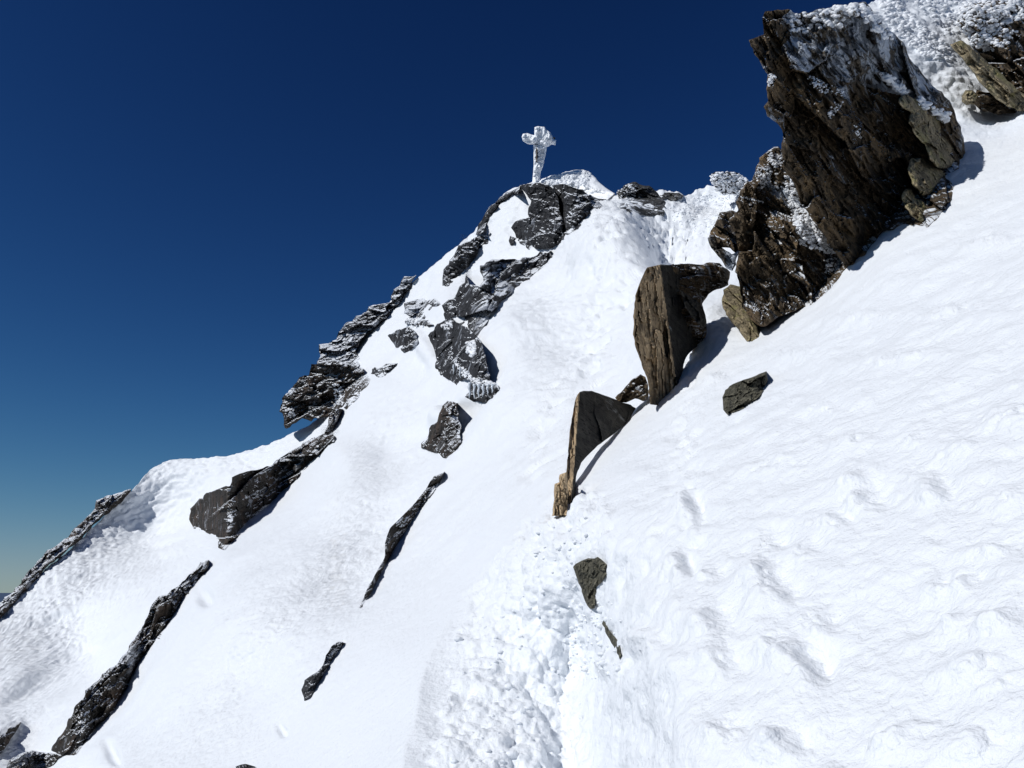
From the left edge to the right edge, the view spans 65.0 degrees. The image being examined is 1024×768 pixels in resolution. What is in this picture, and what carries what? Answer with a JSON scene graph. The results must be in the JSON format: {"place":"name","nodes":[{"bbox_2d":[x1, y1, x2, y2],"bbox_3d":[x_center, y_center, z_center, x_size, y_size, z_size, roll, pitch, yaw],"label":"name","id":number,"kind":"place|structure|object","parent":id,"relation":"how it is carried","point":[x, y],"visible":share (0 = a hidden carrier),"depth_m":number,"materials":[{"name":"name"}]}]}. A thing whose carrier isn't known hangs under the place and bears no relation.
{"place":"outdoors","nodes":[
{"label":"outdoors","id":0,"kind":"place"},
{"bbox_2d":[0,593,10,601],"bbox_3d":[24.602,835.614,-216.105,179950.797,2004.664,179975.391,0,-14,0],"label":"valley ground","id":1,"kind":"structure","parent":0,"point":[2,595],"depth_m":59991.82,"materials":[{"name":"blue"}]},
{"bbox_2d":[0,0,874,592],"label":"sky","id":2,"kind":"structure","parent":0,"point":[198,198],"materials":[{"name":"blue"}]},
{"bbox_2d":[0,0,1023,767],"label":"snow slope","id":3,"kind":"structure","parent":0,"point":[812,556],"depth_m":6.67,"materials":[{"name":"white snow"}]},
{"bbox_2d":[0,722,20,752],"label":"embedded rock","id":4,"kind":"object","parent":3,"relation":"on","point":[5,738],"visible":0.98,"depth_m":21.77,"materials":[{"name":"grey stone"}]},
{"bbox_2d":[6,744,62,767],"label":"embedded rock","id":5,"kind":"object","parent":3,"relation":"on","point":[32,759],"visible":1,"depth_m":17.49,"materials":[{"name":"grey stone"}]},
{"bbox_2d":[0,489,130,617],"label":"skyline rock","id":6,"kind":"object","parent":3,"relation":"on","point":[107,504],"visible":1,"depth_m":43.12,"materials":[{"name":"grey stone"}]},
{"bbox_2d":[51,560,208,755],"bbox_3d":[-10.106,7.090,21.531,3.358,4.832,10.835,5,-15,-20],"label":"rock band","id":7,"kind":"object","parent":3,"relation":"on","point":[95,705],"visible":0.98,"depth_m":18.34,"materials":[{"name":"grey stone"}]},
{"bbox_2d":[236,764,254,767],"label":"embedded rock","id":8,"kind":"object","parent":3,"relation":"on","point":[244,766],"visible":0.98,"depth_m":8.14,"materials":[{"name":"grey stone"}]},
{"bbox_2d":[189,425,337,549],"bbox_3d":[-11.614,5.079,37.367,5.278,6.460,26.162,6,-16,-24],"label":"rock band","id":9,"kind":"object","parent":3,"relation":"on","point":[224,514],"visible":0.99,"depth_m":31.75,"materials":[{"name":"grey stone"}]},
{"bbox_2d":[301,641,344,700],"bbox_3d":[-2.222,3.335,9.404,0.480,0.621,1.367,0,-14,0],"label":"embedded rock","id":10,"kind":"object","parent":3,"relation":"on","point":[311,682],"visible":0.91,"depth_m":8.90,"materials":[{"name":"grey stone"}]},
{"bbox_2d":[279,360,369,428],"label":"ridge crag","id":11,"kind":"structure","parent":3,"relation":"on","point":[321,389],"depth_m":42.01,"materials":[{"name":"grey stone"}]},
{"bbox_2d":[324,409,342,434],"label":"rib rock","id":12,"kind":"object","parent":3,"relation":"on","point":[333,417],"visible":0.73,"depth_m":35.36,"materials":[{"name":"grey stone"}]},
{"bbox_2d":[317,275,415,369],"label":"ridge crag","id":13,"kind":"structure","parent":3,"relation":"on","point":[343,346],"depth_m":47.75,"materials":[{"name":"grey stone"}]},
{"bbox_2d":[371,363,396,376],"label":"ledge rock","id":14,"kind":"object","parent":3,"relation":"on","point":[384,370],"visible":0.97,"depth_m":36.65,"materials":[{"name":"grey stone"}]},
{"bbox_2d":[359,472,443,607],"bbox_3d":[-1.957,2.588,14.571,1.133,2.734,5.984,0,-14,0],"label":"rock strip","id":15,"kind":"object","parent":3,"relation":"on","point":[398,528],"visible":0.94,"depth_m":14.96,"materials":[{"name":"grey stone"}]},
{"bbox_2d":[388,327,417,352],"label":"ledge rock","id":16,"kind":"object","parent":3,"relation":"on","point":[406,338],"visible":0.94,"depth_m":37.06,"materials":[{"name":"grey stone"}]},
{"bbox_2d":[405,317,433,326],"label":"ledge rock","id":17,"kind":"object","parent":3,"relation":"on","point":[413,321],"visible":0.98,"depth_m":38.67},
{"bbox_2d":[404,298,440,318],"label":"ledge rock","id":18,"kind":"object","parent":3,"relation":"on","point":[415,308],"visible":0.85,"depth_m":41.52,"materials":[{"name":"grey stone"}]},
{"bbox_2d":[421,401,461,457],"bbox_3d":[-1.862,1.092,21.468,1.021,2.842,7.166,2,-15,-9],"label":"rib rock","id":19,"kind":"object","parent":3,"relation":"on","point":[444,438],"visible":0.98,"depth_m":19.51,"materials":[{"name":"grey stone"}]},
{"bbox_2d":[428,318,499,402],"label":"rib crag","id":20,"kind":"structure","parent":3,"relation":"on","point":[456,344],"depth_m":25.18,"materials":[{"name":"grey stone"}]},
{"bbox_2d":[442,299,455,319],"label":"ledge rock","id":21,"kind":"object","parent":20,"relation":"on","point":[447,304],"visible":0.63,"depth_m":33.89,"materials":[{"name":"grey stone"}]},
{"bbox_2d":[468,382,471,397],"bbox_3d":[-1.066,0.181,20.337,0.109,0.441,0.104,-6,-16,22],"label":"icicle","id":22,"kind":"object","parent":20,"relation":"hanging from","point":[469,386],"visible":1,"depth_m":20.32,"materials":[{"name":"white ice"}]},
{"bbox_2d":[473,384,475,398],"bbox_3d":[-0.928,0.193,19.820,0.085,0.398,0.085,6,-16,-22],"label":"icicle","id":23,"kind":"object","parent":20,"relation":"hanging from","point":[474,386],"visible":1,"depth_m":19.81,"materials":[{"name":"white ice"}]},
{"bbox_2d":[477,384,480,396],"bbox_3d":[-0.801,0.173,19.371,0.095,0.358,0.092,6,-16,-22],"label":"icicle","id":24,"kind":"object","parent":20,"relation":"hanging from","point":[479,387],"visible":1,"depth_m":19.36,"materials":[{"name":"white ice"}]},
{"bbox_2d":[442,233,489,285],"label":"ledge rock","id":25,"kind":"object","parent":3,"relation":"on","point":[452,267],"visible":0.88,"depth_m":40.86,"materials":[{"name":"grey stone"}]},
{"bbox_2d":[476,187,519,234],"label":"skyline rock","id":26,"kind":"object","parent":3,"relation":"on","point":[492,208],"visible":0.94,"depth_m":43.35,"materials":[{"name":"grey stone"}]},
{"bbox_2d":[448,234,551,336],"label":"rib crag","id":27,"kind":"structure","parent":3,"relation":"on","point":[475,306],"depth_m":31.42,"materials":[{"name":"grey stone"}]},
{"bbox_2d":[509,236,515,244],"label":"ledge rock","id":28,"kind":"object","parent":3,"relation":"on","point":[511,240],"visible":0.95,"depth_m":38.52,"materials":[{"name":"grey stone"}]},
{"bbox_2d":[450,517,621,766],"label":"snow clods","id":29,"kind":"object","parent":3,"relation":"on","point":[512,754],"visible":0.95,"depth_m":5.70,"materials":[{"name":"white snow"}]},
{"bbox_2d":[511,182,564,249],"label":"summit crag","id":30,"kind":"structure","parent":3,"relation":"on","point":[542,226],"depth_m":34.67,"materials":[{"name":"grey stone"}]},
{"bbox_2d":[522,126,555,182],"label":"summit cross","id":31,"kind":"object","parent":30,"relation":"on","point":[541,139],"visible":0.97,"depth_m":41.72,"materials":[{"name":"white wood"}]},
{"bbox_2d":[552,482,559,515],"bbox_3d":[0.396,1.028,7.189,0.088,0.316,0.391,0,-14,0],"label":"rock splinter","id":32,"kind":"object","parent":3,"relation":"on","point":[556,498],"visible":0.91,"depth_m":7.06,"materials":[{"name":"brown stone"}]},
{"bbox_2d":[558,472,567,515],"bbox_3d":[0.458,0.989,7.190,0.098,0.406,0.408,0,-14,0],"label":"rock splinter","id":33,"kind":"object","parent":3,"relation":"on","point":[563,504],"visible":0.92,"depth_m":7.05,"materials":[{"name":"brown stone"}]},
{"bbox_2d":[539,170,614,199],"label":"rime drift","id":34,"kind":"object","parent":3,"relation":"on","point":[587,182],"visible":0.88,"depth_m":41.20,"materials":[{"name":"white snow"}]},
{"bbox_2d":[553,184,602,235],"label":"summit crag","id":35,"kind":"structure","parent":3,"relation":"on","point":[576,206],"depth_m":31.82,"materials":[{"name":"grey stone"}]},
{"bbox_2d":[573,557,606,608],"bbox_3d":[0.567,1.415,5.715,0.177,0.362,0.898,3,-15,-11],"label":"embedded rock","id":36,"kind":"object","parent":3,"relation":"on","point":[590,573],"visible":0.94,"depth_m":5.60,"materials":[{"name":"grey stone"}]},
{"bbox_2d":[564,391,635,515],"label":"standing slab","id":37,"kind":"structure","parent":3,"relation":"on","point":[597,419],"depth_m":8.83,"materials":[{"name":"grey stone"}]},
{"bbox_2d":[602,621,620,657],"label":"embedded rock","id":38,"kind":"object","parent":3,"relation":"on","point":[612,638],"visible":0.84,"depth_m":4.92,"materials":[{"name":"grey stone"}]},
{"bbox_2d":[615,374,648,402],"bbox_3d":[1.550,0.063,10.414,0.432,0.449,0.672,-2,-15,9],"label":"rock debris","id":39,"kind":"object","parent":3,"relation":"on","point":[636,387],"visible":0.94,"depth_m":10.17,"materials":[{"name":"brown stone"}]},
{"bbox_2d":[617,182,665,222],"bbox_3d":[5.472,-7.986,34.663,2.236,5.268,8.690,-3,-15,11],"label":"rimed boulder","id":40,"kind":"object","parent":3,"relation":"on","point":[635,191],"visible":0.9,"depth_m":35.43,"materials":[{"name":"grey stone"}]},
{"bbox_2d":[633,264,696,405],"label":"standing slab","id":41,"kind":"structure","parent":3,"relation":"on","point":[665,342],"depth_m":9.55,"materials":[{"name":"stone"}]},
{"bbox_2d":[671,262,729,343],"bbox_3d":[2.606,-1.198,11.051,0.377,1.442,2.049,-14,-20,42],"label":"broken rock","id":42,"kind":"object","parent":41,"relation":"attached to","point":[699,283],"visible":0.77,"depth_m":10.83,"materials":[{"name":"stone"}]},
{"bbox_2d":[660,192,683,200],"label":"skyline rock","id":43,"kind":"object","parent":3,"relation":"on","point":[672,196],"visible":0.91,"depth_m":35.55,"materials":[{"name":"grey stone"}]},
{"bbox_2d":[680,290,706,328],"bbox_3d":[2.315,-0.926,10.224,0.275,0.550,0.672,-7,-16,25],"label":"rock plate","id":44,"kind":"object","parent":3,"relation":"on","point":[694,308],"visible":1,"depth_m":10.07,"materials":[{"name":"stone"}]},
{"bbox_2d":[669,193,737,235],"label":"rime clumps","id":45,"kind":"object","parent":3,"relation":"on","point":[699,200],"visible":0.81,"depth_m":33.54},
{"bbox_2d":[708,234,737,270],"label":"curled rock","id":46,"kind":"object","parent":3,"relation":"on","point":[727,258],"visible":0.99,"depth_m":12.54,"materials":[{"name":"grey stone"}]},
{"bbox_2d":[709,210,738,273],"bbox_3d":[3.531,-2.256,12.954,0.683,1.601,1.121,-4,-15,14],"label":"curled rock","id":47,"kind":"object","parent":3,"relation":"on","point":[722,231],"visible":0.5,"depth_m":12.71,"materials":[{"name":"stone"}]},
{"bbox_2d":[709,171,748,195],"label":"rimed boulder","id":48,"kind":"structure","parent":3,"relation":"on","point":[728,183],"depth_m":31.17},
{"bbox_2d":[722,284,758,341],"bbox_3d":[2.975,-0.943,10.554,0.369,1.427,1.785,-2,-15,6],"label":"rock fin","id":49,"kind":"object","parent":3,"relation":"on","point":[738,316],"visible":0.82,"depth_m":10.31,"materials":[{"name":"brown stone"}]},
{"bbox_2d":[722,372,767,414],"bbox_3d":[2.083,0.098,7.180,0.404,0.618,1.510,-4,-15,16],"label":"embedded rock","id":50,"kind":"object","parent":3,"relation":"on","point":[742,394],"visible":0.97,"depth_m":6.70,"materials":[{"name":"grey stone"}]},
{"bbox_2d":[729,140,848,326],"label":"crag","id":51,"kind":"structure","parent":3,"relation":"on","point":[788,260],"depth_m":9.74,"materials":[{"name":"stone"}]},
{"bbox_2d":[749,2,1021,264],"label":"overhanging crag","id":52,"kind":"structure","parent":3,"relation":"on","point":[842,80],"depth_m":8.94,"materials":[{"name":"stone"}]},
{"bbox_2d":[902,188,926,221],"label":"boulder","id":53,"kind":"object","parent":52,"relation":"on","point":[914,207],"visible":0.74,"depth_m":8.82,"materials":[{"name":"stone"}]},
{"bbox_2d":[907,158,944,194],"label":"boulder","id":54,"kind":"object","parent":52,"relation":"on","point":[926,176],"visible":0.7,"depth_m":9.17,"materials":[{"name":"stone"}]},
{"bbox_2d":[899,94,954,167],"bbox_3d":[5.251,-3.058,9.983,0.272,1.337,2.822,-14,-20,42],"label":"boulder","id":55,"kind":"object","parent":52,"relation":"on","point":[925,126],"visible":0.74,"depth_m":9.44,"materials":[{"name":"stone"}]},
{"bbox_2d":[878,0,954,62],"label":"rime clumps","id":56,"kind":"object","parent":3,"relation":"on","point":[922,38],"visible":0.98,"depth_m":13.51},
{"bbox_2d":[914,0,980,36],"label":"rime clumps","id":57,"kind":"object","parent":3,"relation":"on","point":[944,9],"visible":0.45,"depth_m":14.69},
{"bbox_2d":[962,90,978,104],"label":"boulder","id":58,"kind":"object","parent":3,"relation":"on","point":[969,97],"visible":0.94,"depth_m":11.79,"materials":[{"name":"brown stone"}]},
{"bbox_2d":[950,40,1023,110],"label":"leaning rock beam","id":59,"kind":"structure","parent":3,"relation":"on","point":[994,82],"depth_m":11.70,"materials":[{"name":"stone"}]},
{"bbox_2d":[955,0,1023,93],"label":"corner crag","id":60,"kind":"structure","parent":3,"relation":"on","point":[993,30],"depth_m":12.63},
{"bbox_2d":[973,90,1015,114],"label":"dark boulder","id":61,"kind":"object","parent":3,"relation":"on","point":[986,102],"visible":0.82,"depth_m":11.98,"materials":[{"name":"brown stone"}]}
]}

